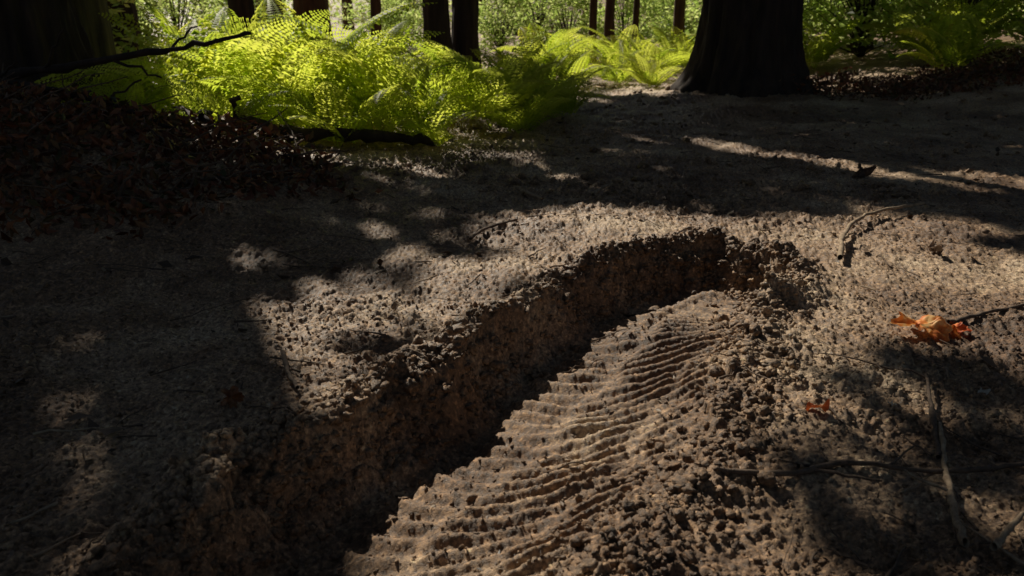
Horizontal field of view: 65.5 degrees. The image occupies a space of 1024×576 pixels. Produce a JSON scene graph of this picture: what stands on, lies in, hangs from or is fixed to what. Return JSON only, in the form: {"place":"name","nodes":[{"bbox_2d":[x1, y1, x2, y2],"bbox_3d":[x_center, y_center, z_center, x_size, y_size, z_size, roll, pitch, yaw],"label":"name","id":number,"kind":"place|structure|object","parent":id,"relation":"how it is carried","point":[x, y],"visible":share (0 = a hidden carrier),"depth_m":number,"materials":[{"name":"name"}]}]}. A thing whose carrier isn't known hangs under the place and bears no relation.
{"place":"outdoors","nodes":[
{"label":"outdoors","id":0,"kind":"place"},
{"bbox_2d":[0,0,1023,575],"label":"forest ground","id":1,"kind":"structure","parent":0,"point":[554,402],"depth_m":2.07,"materials":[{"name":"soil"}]},
{"bbox_2d":[0,0,125,100],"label":"tall tree","id":2,"kind":"object","parent":1,"relation":"on","point":[30,30],"visible":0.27,"depth_m":5.22,"materials":[{"name":"brown plant"}]},
{"bbox_2d":[46,74,90,104],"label":"fern","id":3,"kind":"object","parent":1,"relation":"on","point":[59,85],"visible":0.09,"depth_m":4.56,"materials":[{"name":"green plant"}]},
{"bbox_2d":[0,77,182,131],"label":"fallen branch","id":4,"kind":"object","parent":1,"relation":"on","point":[89,98],"visible":0.51,"depth_m":3.82,"materials":[{"name":"brown wood"}]},
{"bbox_2d":[73,0,126,91],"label":"tall tree","id":5,"kind":"object","parent":1,"relation":"on","point":[97,27],"visible":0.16,"depth_m":5.95,"materials":[{"name":"brown plant"}]},
{"bbox_2d":[65,72,180,115],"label":"fern","id":6,"kind":"object","parent":1,"relation":"on","point":[142,99],"visible":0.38,"depth_m":4.35,"materials":[{"name":"green plant"}]},
{"bbox_2d":[107,0,147,75],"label":"tall tree","id":7,"kind":"object","parent":1,"relation":"on","point":[131,9],"visible":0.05,"depth_m":8.42,"materials":[{"name":"brown plant"}]},
{"bbox_2d":[107,0,194,69],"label":"shrub","id":8,"kind":"object","parent":1,"relation":"on","point":[124,46],"visible":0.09,"depth_m":7.26,"materials":[{"name":"green plant"}]},
{"bbox_2d":[135,42,195,70],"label":"fern","id":9,"kind":"object","parent":1,"relation":"on","point":[159,47],"visible":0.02,"depth_m":6.19,"materials":[{"name":"green plant"}]},
{"bbox_2d":[135,0,200,43],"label":"shrub","id":10,"kind":"object","parent":1,"relation":"on","point":[137,8],"visible":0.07,"depth_m":14.54,"materials":[{"name":"green plant"}]},
{"bbox_2d":[123,32,214,70],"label":"fern","id":11,"kind":"object","parent":1,"relation":"on","point":[162,44],"depth_m":7.65,"materials":[{"name":"green plant"}]},
{"bbox_2d":[34,7,315,111],"bbox_3d":[-1.942,-1.357,4.957,1.672,0.747,1.644,1,19,3],"label":"fern","id":12,"kind":"object","parent":1,"relation":"on","point":[147,84],"visible":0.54,"depth_m":4.64,"materials":[{"name":"green plant"}]},
{"bbox_2d":[136,0,228,46],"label":"shrub","id":13,"kind":"object","parent":1,"relation":"on","point":[170,9],"visible":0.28,"depth_m":12.59,"materials":[{"name":"green plant"}]},
{"bbox_2d":[0,63,382,242],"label":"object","id":14,"kind":"object","parent":1,"relation":"on","point":[101,109],"visible":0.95,"depth_m":3.31,"materials":[{"name":"brown plant"}]},
{"bbox_2d":[195,113,232,138],"bbox_3d":[-1.502,-0.687,4.016,0.134,0.398,0.166,17,26,40],"label":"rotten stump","id":15,"kind":"object","parent":1,"relation":"on","point":[201,117],"visible":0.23,"depth_m":3.92,"materials":[{"name":"wood"}]},
{"bbox_2d":[98,0,332,96],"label":"fern","id":16,"kind":"object","parent":1,"relation":"on","point":[171,28],"visible":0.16,"depth_m":5.11,"materials":[{"name":"green plant"}]},
{"bbox_2d":[154,78,286,123],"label":"fern","id":17,"kind":"object","parent":1,"relation":"on","point":[224,105],"visible":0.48,"depth_m":4.32,"materials":[{"name":"green plant"}]},
{"bbox_2d":[220,386,244,407],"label":"curled leaf","id":18,"kind":"object","parent":1,"relation":"on","point":[233,394],"visible":1,"depth_m":1.64,"materials":[{"name":"brown plant"}]},
{"bbox_2d":[176,0,292,41],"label":"shrub","id":19,"kind":"object","parent":1,"relation":"on","point":[223,4],"visible":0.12,"depth_m":14.99,"materials":[{"name":"green plant"}]},
{"bbox_2d":[227,0,256,32],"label":"tall tree","id":20,"kind":"object","parent":1,"relation":"on","point":[245,9],"visible":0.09,"depth_m":11.20,"materials":[{"name":"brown plant"}]},
{"bbox_2d":[137,10,352,73],"bbox_3d":[-1.750,-1.626,5.760,1.439,0.735,1.416,11,22,28],"label":"fern","id":21,"kind":"object","parent":1,"relation":"on","point":[313,35],"visible":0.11,"depth_m":5.57,"materials":[{"name":"green plant"}]},
{"bbox_2d":[255,0,271,26],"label":"tall tree","id":22,"kind":"object","parent":1,"relation":"on","point":[265,8],"visible":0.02,"depth_m":17.80,"materials":[{"name":"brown plant"}]},
{"bbox_2d":[153,24,374,123],"bbox_3d":[-1.482,-1.350,5.137,1.360,0.648,1.461,2,19,5],"label":"fern","id":23,"kind":"object","parent":1,"relation":"on","point":[256,55],"visible":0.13,"depth_m":4.76,"materials":[{"name":"green plant"}]},
{"bbox_2d":[271,0,284,35],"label":"tall tree","id":24,"kind":"object","parent":1,"relation":"on","point":[279,9],"visible":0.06,"depth_m":12.03,"materials":[{"name":"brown plant"}]},
{"bbox_2d":[127,0,443,125],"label":"fern","id":25,"kind":"object","parent":1,"relation":"on","point":[324,72],"visible":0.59,"depth_m":4.65,"materials":[{"name":"green plant"}]},
{"bbox_2d":[280,349,298,388],"bbox_3d":[-0.508,0.184,1.806,0.017,0.021,0.234,-8,21,-21],"label":"fallen stick","id":26,"kind":"object","parent":1,"relation":"on","point":[286,366],"visible":1,"depth_m":1.80,"materials":[{"name":"brown wood"}]},
{"bbox_2d":[171,95,436,145],"bbox_3d":[-1.157,-0.921,4.440,1.471,0.339,0.349,-2,20,-6],"label":"fallen log","id":27,"kind":"object","parent":1,"relation":"on","point":[366,136],"visible":0.65,"depth_m":4.46,"materials":[{"name":"brown wood"}]},
{"bbox_2d":[293,0,333,44],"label":"tall tree","id":28,"kind":"object","parent":1,"relation":"on","point":[300,7],"visible":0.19,"depth_m":12.54,"materials":[{"name":"red plant"}]},
{"bbox_2d":[253,79,411,146],"bbox_3d":[-1.028,-0.996,4.541,0.800,0.422,0.781,-11,22,-28],"label":"fern","id":29,"kind":"object","parent":1,"relation":"on","point":[307,118],"visible":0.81,"depth_m":4.44,"materials":[{"name":"green plant"}]},
{"bbox_2d":[233,17,455,121],"bbox_3d":[-1.042,-1.412,5.280,1.602,0.716,1.576,17,25,39],"label":"fern","id":30,"kind":"object","parent":1,"relation":"on","point":[355,71],"visible":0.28,"depth_m":4.90,"materials":[{"name":"green plant"}]},
{"bbox_2d":[257,13,463,97],"bbox_3d":[-1.104,-1.536,5.573,1.322,0.745,1.285,11,22,29],"label":"fern","id":31,"kind":"object","parent":1,"relation":"on","point":[302,36],"visible":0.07,"depth_m":5.27,"materials":[{"name":"green plant"}]},
{"bbox_2d":[370,0,382,45],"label":"tall tree","id":32,"kind":"object","parent":1,"relation":"on","point":[375,7],"visible":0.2,"depth_m":11.47,"materials":[{"name":"red plant"}]},
{"bbox_2d":[262,14,514,131],"bbox_3d":[-0.757,-1.277,4.870,1.341,0.755,1.303,13,23,33],"label":"fern","id":33,"kind":"object","parent":1,"relation":"on","point":[399,85],"visible":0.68,"depth_m":4.75,"materials":[{"name":"green plant"}]},
{"bbox_2d":[357,0,422,53],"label":"shrub","id":34,"kind":"object","parent":1,"relation":"on","point":[392,4],"visible":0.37,"depth_m":12.97,"materials":[{"name":"green plant"}]},
{"bbox_2d":[337,0,449,40],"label":"shrub","id":35,"kind":"object","parent":1,"relation":"on","point":[355,14],"visible":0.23,"depth_m":16.42,"materials":[{"name":"green plant"}]},
{"bbox_2d":[364,91,477,145],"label":"fern","id":36,"kind":"object","parent":1,"relation":"on","point":[433,130],"visible":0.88,"depth_m":4.64,"materials":[{"name":"green plant"}]},
{"bbox_2d":[422,0,453,65],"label":"tall tree","id":37,"kind":"object","parent":1,"relation":"on","point":[436,17],"visible":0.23,"depth_m":9.38,"materials":[{"name":"brown plant"}]},
{"bbox_2d":[401,55,510,117],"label":"fern","id":38,"kind":"object","parent":1,"relation":"on","point":[459,105],"visible":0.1,"depth_m":5.74,"materials":[{"name":"green plant"}]},
{"bbox_2d":[451,0,482,71],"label":"tall tree","id":39,"kind":"object","parent":1,"relation":"on","point":[464,29],"visible":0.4,"depth_m":9.77,"materials":[{"name":"brown plant"}]},
{"bbox_2d":[390,33,571,128],"bbox_3d":[-0.196,-1.367,5.280,1.202,0.650,1.232,5,20,15],"label":"fern","id":40,"kind":"object","parent":1,"relation":"on","point":[487,100],"visible":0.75,"depth_m":5.11,"materials":[{"name":"green plant"}]},
{"bbox_2d":[469,218,517,239],"bbox_3d":[-0.077,-0.227,3.003,0.040,0.016,0.349,11,22,28],"label":"fallen stick","id":41,"kind":"object","parent":1,"relation":"on","point":[479,231],"visible":1,"depth_m":3.01,"materials":[{"name":"brown wood"}]},
{"bbox_2d":[450,0,550,58],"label":"shrub","id":42,"kind":"object","parent":1,"relation":"on","point":[499,39],"visible":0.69,"depth_m":12.94,"materials":[{"name":"green plant"}]},
{"bbox_2d":[0,55,1023,575],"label":"soil clods","id":43,"kind":"object","parent":1,"relation":"on","point":[272,485],"visible":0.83,"depth_m":1.67,"materials":[{"name":"brown soil"}]},
{"bbox_2d":[0,26,1023,575],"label":"fallen twigs","id":44,"kind":"object","parent":1,"relation":"on","point":[890,571],"depth_m":2.52,"materials":[{"name":"brown wood"}]},
{"bbox_2d":[461,81,573,133],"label":"fern","id":45,"kind":"object","parent":1,"relation":"on","point":[521,119],"visible":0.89,"depth_m":5.17,"materials":[{"name":"green plant"}]},
{"bbox_2d":[482,48,555,72],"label":"fern","id":46,"kind":"object","parent":1,"relation":"on","point":[497,50],"visible":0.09,"depth_m":8.13,"materials":[{"name":"green plant"}]},
{"bbox_2d":[512,2,528,35],"bbox_3d":[0.783,-10.684,19.592,2.829,9.250,6.130,-11,22,-29],"label":"tall tree","id":47,"kind":"object","parent":1,"relation":"on","point":[522,21],"visible":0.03,"depth_m":23.52,"materials":[{"name":"green plant"}]},
{"bbox_2d":[515,186,543,199],"bbox_3d":[0.077,-0.417,3.505,0.026,0.027,0.245,-11,22,-27],"label":"fallen stick","id":48,"kind":"object","parent":1,"relation":"on","point":[526,191],"visible":1,"depth_m":3.50,"materials":[{"name":"brown wood"}]},
{"bbox_2d":[470,49,594,112],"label":"fern","id":49,"kind":"object","parent":1,"relation":"on","point":[558,86],"visible":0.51,"depth_m":5.83,"materials":[{"name":"green plant"}]},
{"bbox_2d":[493,40,572,65],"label":"fern","id":50,"kind":"object","parent":1,"relation":"on","point":[554,48],"visible":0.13,"depth_m":8.94,"materials":[{"name":"green plant"}]},
{"bbox_2d":[480,0,588,42],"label":"shrub","id":51,"kind":"object","parent":1,"relation":"on","point":[543,20],"visible":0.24,"depth_m":16.88,"materials":[{"name":"green plant"}]},
{"bbox_2d":[489,22,583,57],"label":"fern","id":52,"kind":"object","parent":1,"relation":"on","point":[508,48],"visible":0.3,"depth_m":10.48,"materials":[{"name":"green plant"}]},
{"bbox_2d":[492,51,596,100],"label":"fern","id":53,"kind":"object","parent":1,"relation":"on","point":[558,74],"visible":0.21,"depth_m":6.65,"materials":[{"name":"green plant"}]},
{"bbox_2d":[504,47,599,83],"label":"fern","id":54,"kind":"object","parent":1,"relation":"on","point":[557,58],"visible":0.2,"depth_m":7.61,"materials":[{"name":"green plant"}]},
{"bbox_2d":[511,29,596,74],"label":"fern","id":55,"kind":"object","parent":1,"relation":"on","point":[567,49],"visible":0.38,"depth_m":8.99,"materials":[{"name":"green plant"}]},
{"bbox_2d":[511,0,626,49],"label":"shrub","id":56,"kind":"object","parent":1,"relation":"on","point":[575,4],"visible":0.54,"depth_m":12.78,"materials":[{"name":"green plant"}]},
{"bbox_2d":[539,39,601,71],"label":"fern","id":57,"kind":"object","parent":1,"relation":"on","point":[599,40],"visible":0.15,"depth_m":9.74,"materials":[{"name":"green plant"}]},
{"bbox_2d":[541,49,612,84],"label":"fern","id":58,"kind":"object","parent":1,"relation":"on","point":[572,69],"visible":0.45,"depth_m":8.20,"materials":[{"name":"green plant"}]},
{"bbox_2d":[135,0,1021,36],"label":"distant trees","id":59,"kind":"object","parent":1,"relation":"on","point":[344,10],"visible":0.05,"depth_m":29.27,"materials":[{"name":"green plant"}]},
{"bbox_2d":[544,67,612,115],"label":"fern","id":60,"kind":"object","parent":1,"relation":"on","point":[569,107],"visible":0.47,"depth_m":6.09,"materials":[{"name":"green plant"}]},
{"bbox_2d":[588,0,597,62],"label":"tall tree","id":61,"kind":"object","parent":1,"relation":"on","point":[593,8],"visible":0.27,"depth_m":11.52,"materials":[{"name":"red plant"}]},
{"bbox_2d":[602,0,614,57],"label":"tall tree","id":62,"kind":"object","parent":1,"relation":"on","point":[609,22],"visible":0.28,"depth_m":11.70,"materials":[{"name":"red plant"}]},
{"bbox_2d":[563,42,659,83],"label":"fern","id":63,"kind":"object","parent":1,"relation":"on","point":[619,75],"visible":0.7,"depth_m":8.68,"materials":[{"name":"green plant"}]},
{"bbox_2d":[582,38,653,68],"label":"fern","id":64,"kind":"object","parent":1,"relation":"on","point":[613,57],"visible":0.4,"depth_m":9.55,"materials":[{"name":"green plant"}]},
{"bbox_2d":[576,25,669,60],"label":"fern","id":65,"kind":"object","parent":1,"relation":"on","point":[608,42],"visible":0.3,"depth_m":10.40,"materials":[{"name":"green plant"}]},
{"bbox_2d":[574,0,686,49],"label":"shrub","id":66,"kind":"object","parent":1,"relation":"on","point":[646,33],"visible":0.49,"depth_m":13.07,"materials":[{"name":"green plant"}]},
{"bbox_2d":[630,0,639,50],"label":"tall tree","id":67,"kind":"object","parent":1,"relation":"on","point":[636,10],"visible":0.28,"depth_m":11.89,"materials":[{"name":"red plant"}]},
{"bbox_2d":[603,30,690,75],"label":"fern","id":68,"kind":"object","parent":1,"relation":"on","point":[659,55],"visible":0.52,"depth_m":9.17,"materials":[{"name":"green plant"}]},
{"bbox_2d":[615,52,681,86],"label":"fern","id":69,"kind":"object","parent":1,"relation":"on","point":[644,73],"visible":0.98,"depth_m":8.02,"materials":[{"name":"green plant"}]},
{"bbox_2d":[616,34,690,62],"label":"fern","id":70,"kind":"object","parent":1,"relation":"on","point":[654,47],"visible":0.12,"depth_m":10.98,"materials":[{"name":"green plant"}]},
{"bbox_2d":[631,22,695,70],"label":"fern","id":71,"kind":"object","parent":1,"relation":"on","point":[689,47],"visible":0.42,"depth_m":10.00,"materials":[{"name":"green plant"}]},
{"bbox_2d":[627,0,701,44],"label":"shrub","id":72,"kind":"object","parent":1,"relation":"on","point":[660,13],"visible":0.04,"depth_m":16.75,"materials":[{"name":"green plant"}]},
{"bbox_2d":[629,0,701,46],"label":"shrub","id":73,"kind":"object","parent":1,"relation":"on","point":[689,24],"visible":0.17,"depth_m":13.58,"materials":[{"name":"green plant"}]},
{"bbox_2d":[673,0,685,59],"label":"tall tree","id":74,"kind":"object","parent":1,"relation":"on","point":[679,15],"visible":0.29,"depth_m":11.58,"materials":[{"name":"red plant"}]},
{"bbox_2d":[657,0,825,40],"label":"shrub","id":75,"kind":"object","parent":1,"relation":"on","point":[689,16],"visible":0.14,"depth_m":11.99,"materials":[{"name":"green plant"}]},
{"bbox_2d":[670,0,816,97],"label":"tall tree","id":76,"kind":"object","parent":1,"relation":"on","point":[747,48],"visible":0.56,"depth_m":6.79,"materials":[{"name":"brown plant"}]},
{"bbox_2d":[676,0,854,53],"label":"shrub","id":77,"kind":"object","parent":1,"relation":"on","point":[810,17],"visible":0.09,"depth_m":10.11,"materials":[{"name":"green plant"}]},
{"bbox_2d":[806,398,829,411],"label":"curled leaf","id":78,"kind":"object","parent":1,"relation":"on","point":[824,406],"visible":1,"depth_m":1.64,"materials":[{"name":"orange plant"}]},
{"bbox_2d":[802,17,871,67],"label":"fern","id":79,"kind":"object","parent":1,"relation":"on","point":[813,53],"visible":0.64,"depth_m":9.24,"materials":[{"name":"green plant"}]},
{"bbox_2d":[803,0,894,42],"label":"shrub","id":80,"kind":"object","parent":1,"relation":"on","point":[816,24],"visible":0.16,"depth_m":10.86,"materials":[{"name":"green plant"}]},
{"bbox_2d":[846,2,875,51],"bbox_3d":[5.272,-6.970,8.216,4.926,9.250,3.760,13,23,32],"label":"tall tree","id":81,"kind":"object","parent":1,"relation":"on","point":[855,48],"visible":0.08,"depth_m":10.43,"materials":[{"name":"brown plant"}]},
{"bbox_2d":[852,159,875,178],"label":"curled leaf","id":82,"kind":"object","parent":1,"relation":"on","point":[861,172],"visible":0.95,"depth_m":3.98,"materials":[{"name":"brown plant"}]},
{"bbox_2d":[720,445,1023,481],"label":"fallen stick","id":83,"kind":"object","parent":1,"relation":"on","point":[822,467],"visible":1,"depth_m":1.43,"materials":[{"name":"brown wood"}]},
{"bbox_2d":[802,0,947,58],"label":"shrub","id":84,"kind":"object","parent":1,"relation":"on","point":[862,46],"visible":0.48,"depth_m":9.45,"materials":[{"name":"green plant"}]},
{"bbox_2d":[837,202,924,259],"bbox_3d":[1.350,-0.244,3.013,0.144,0.037,0.999,16,25,37],"label":"fallen stick","id":85,"kind":"object","parent":1,"relation":"on","point":[844,235],"visible":1,"depth_m":3.02,"materials":[{"name":"wood"}]},
{"bbox_2d":[779,42,1023,101],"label":"fallen leaves","id":86,"kind":"object","parent":1,"relation":"on","point":[903,83],"visible":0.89,"depth_m":6.91,"materials":[{"name":"brown plant"}]},
{"bbox_2d":[889,310,952,342],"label":"maple leaf","id":87,"kind":"object","parent":1,"relation":"on","point":[935,328],"visible":0.99,"depth_m":2.02,"materials":[{"name":"orange plant"}]},
{"bbox_2d":[844,0,1005,40],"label":"shrub","id":88,"kind":"object","parent":1,"relation":"on","point":[904,15],"visible":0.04,"depth_m":10.27,"materials":[{"name":"green plant"}]},
{"bbox_2d":[925,373,941,458],"bbox_3d":[0.864,0.255,1.637,0.014,0.026,0.350,8,21,21],"label":"fallen stick","id":89,"kind":"object","parent":1,"relation":"on","point":[934,424],"visible":1,"depth_m":1.60,"materials":[{"name":"brown wood"}]},
{"bbox_2d":[847,0,1023,45],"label":"shrub","id":90,"kind":"object","parent":1,"relation":"on","point":[891,8],"visible":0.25,"depth_m":9.28,"materials":[{"name":"green plant"}]},
{"bbox_2d":[928,238,943,255],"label":"curled leaf","id":91,"kind":"object","parent":1,"relation":"on","point":[938,249],"visible":1,"depth_m":2.72,"materials":[{"name":"brown plant"}]},
{"bbox_2d":[904,422,969,547],"bbox_3d":[0.745,0.328,1.427,0.085,0.022,0.426,8,21,21],"label":"fallen stick","id":92,"kind":"object","parent":1,"relation":"on","point":[963,539],"visible":1,"depth_m":1.37,"materials":[{"name":"brown wood"}]},
{"bbox_2d":[862,0,1023,59],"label":"fern","id":93,"kind":"object","parent":1,"relation":"on","point":[894,38],"visible":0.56,"depth_m":8.36,"materials":[{"name":"green plant"}]},
{"bbox_2d":[936,316,971,338],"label":"maple leaf","id":94,"kind":"object","parent":1,"relation":"on","point":[959,328],"visible":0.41,"depth_m":2.05,"materials":[{"name":"plant"}]},
{"bbox_2d":[894,10,1023,72],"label":"fern","id":95,"kind":"object","parent":1,"relation":"on","point":[949,49],"visible":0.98,"depth_m":7.40,"materials":[{"name":"green plant"}]},
{"bbox_2d":[915,0,1023,42],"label":"fern","id":96,"kind":"object","parent":1,"relation":"on","point":[1003,7],"visible":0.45,"depth_m":8.84,"materials":[{"name":"green plant"}]},
{"bbox_2d":[978,388,990,394],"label":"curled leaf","id":97,"kind":"object","parent":1,"relation":"on","point":[987,391],"visible":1,"depth_m":1.72,"materials":[{"name":"plant"}]},
{"bbox_2d":[947,303,1023,323],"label":"fallen stick","id":98,"kind":"object","parent":1,"relation":"on","point":[963,318],"visible":0.99,"depth_m":2.14,"materials":[{"name":"brown wood"}]},
{"bbox_2d":[989,0,1023,48],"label":"shrub","id":99,"kind":"object","parent":1,"relation":"on","point":[1015,37],"visible":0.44,"depth_m":8.36,"materials":[{"name":"green plant"}]},
{"bbox_2d":[990,510,1023,550],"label":"fallen stick","id":100,"kind":"object","parent":1,"relation":"on","point":[996,544],"visible":1,"depth_m":1.25,"materials":[{"name":"wood"}]},
{"bbox_2d":[998,11,1023,26],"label":"fern","id":101,"kind":"object","parent":1,"relation":"on","point":[1016,22],"visible":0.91,"depth_m":7.69,"materials":[{"name":"green plant"}]},
{"bbox_2d":[999,21,1023,57],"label":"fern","id":102,"kind":"object","parent":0,"point":[1017,27],"visible":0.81,"depth_m":7.58,"materials":[{"name":"green plant"}]}
]}

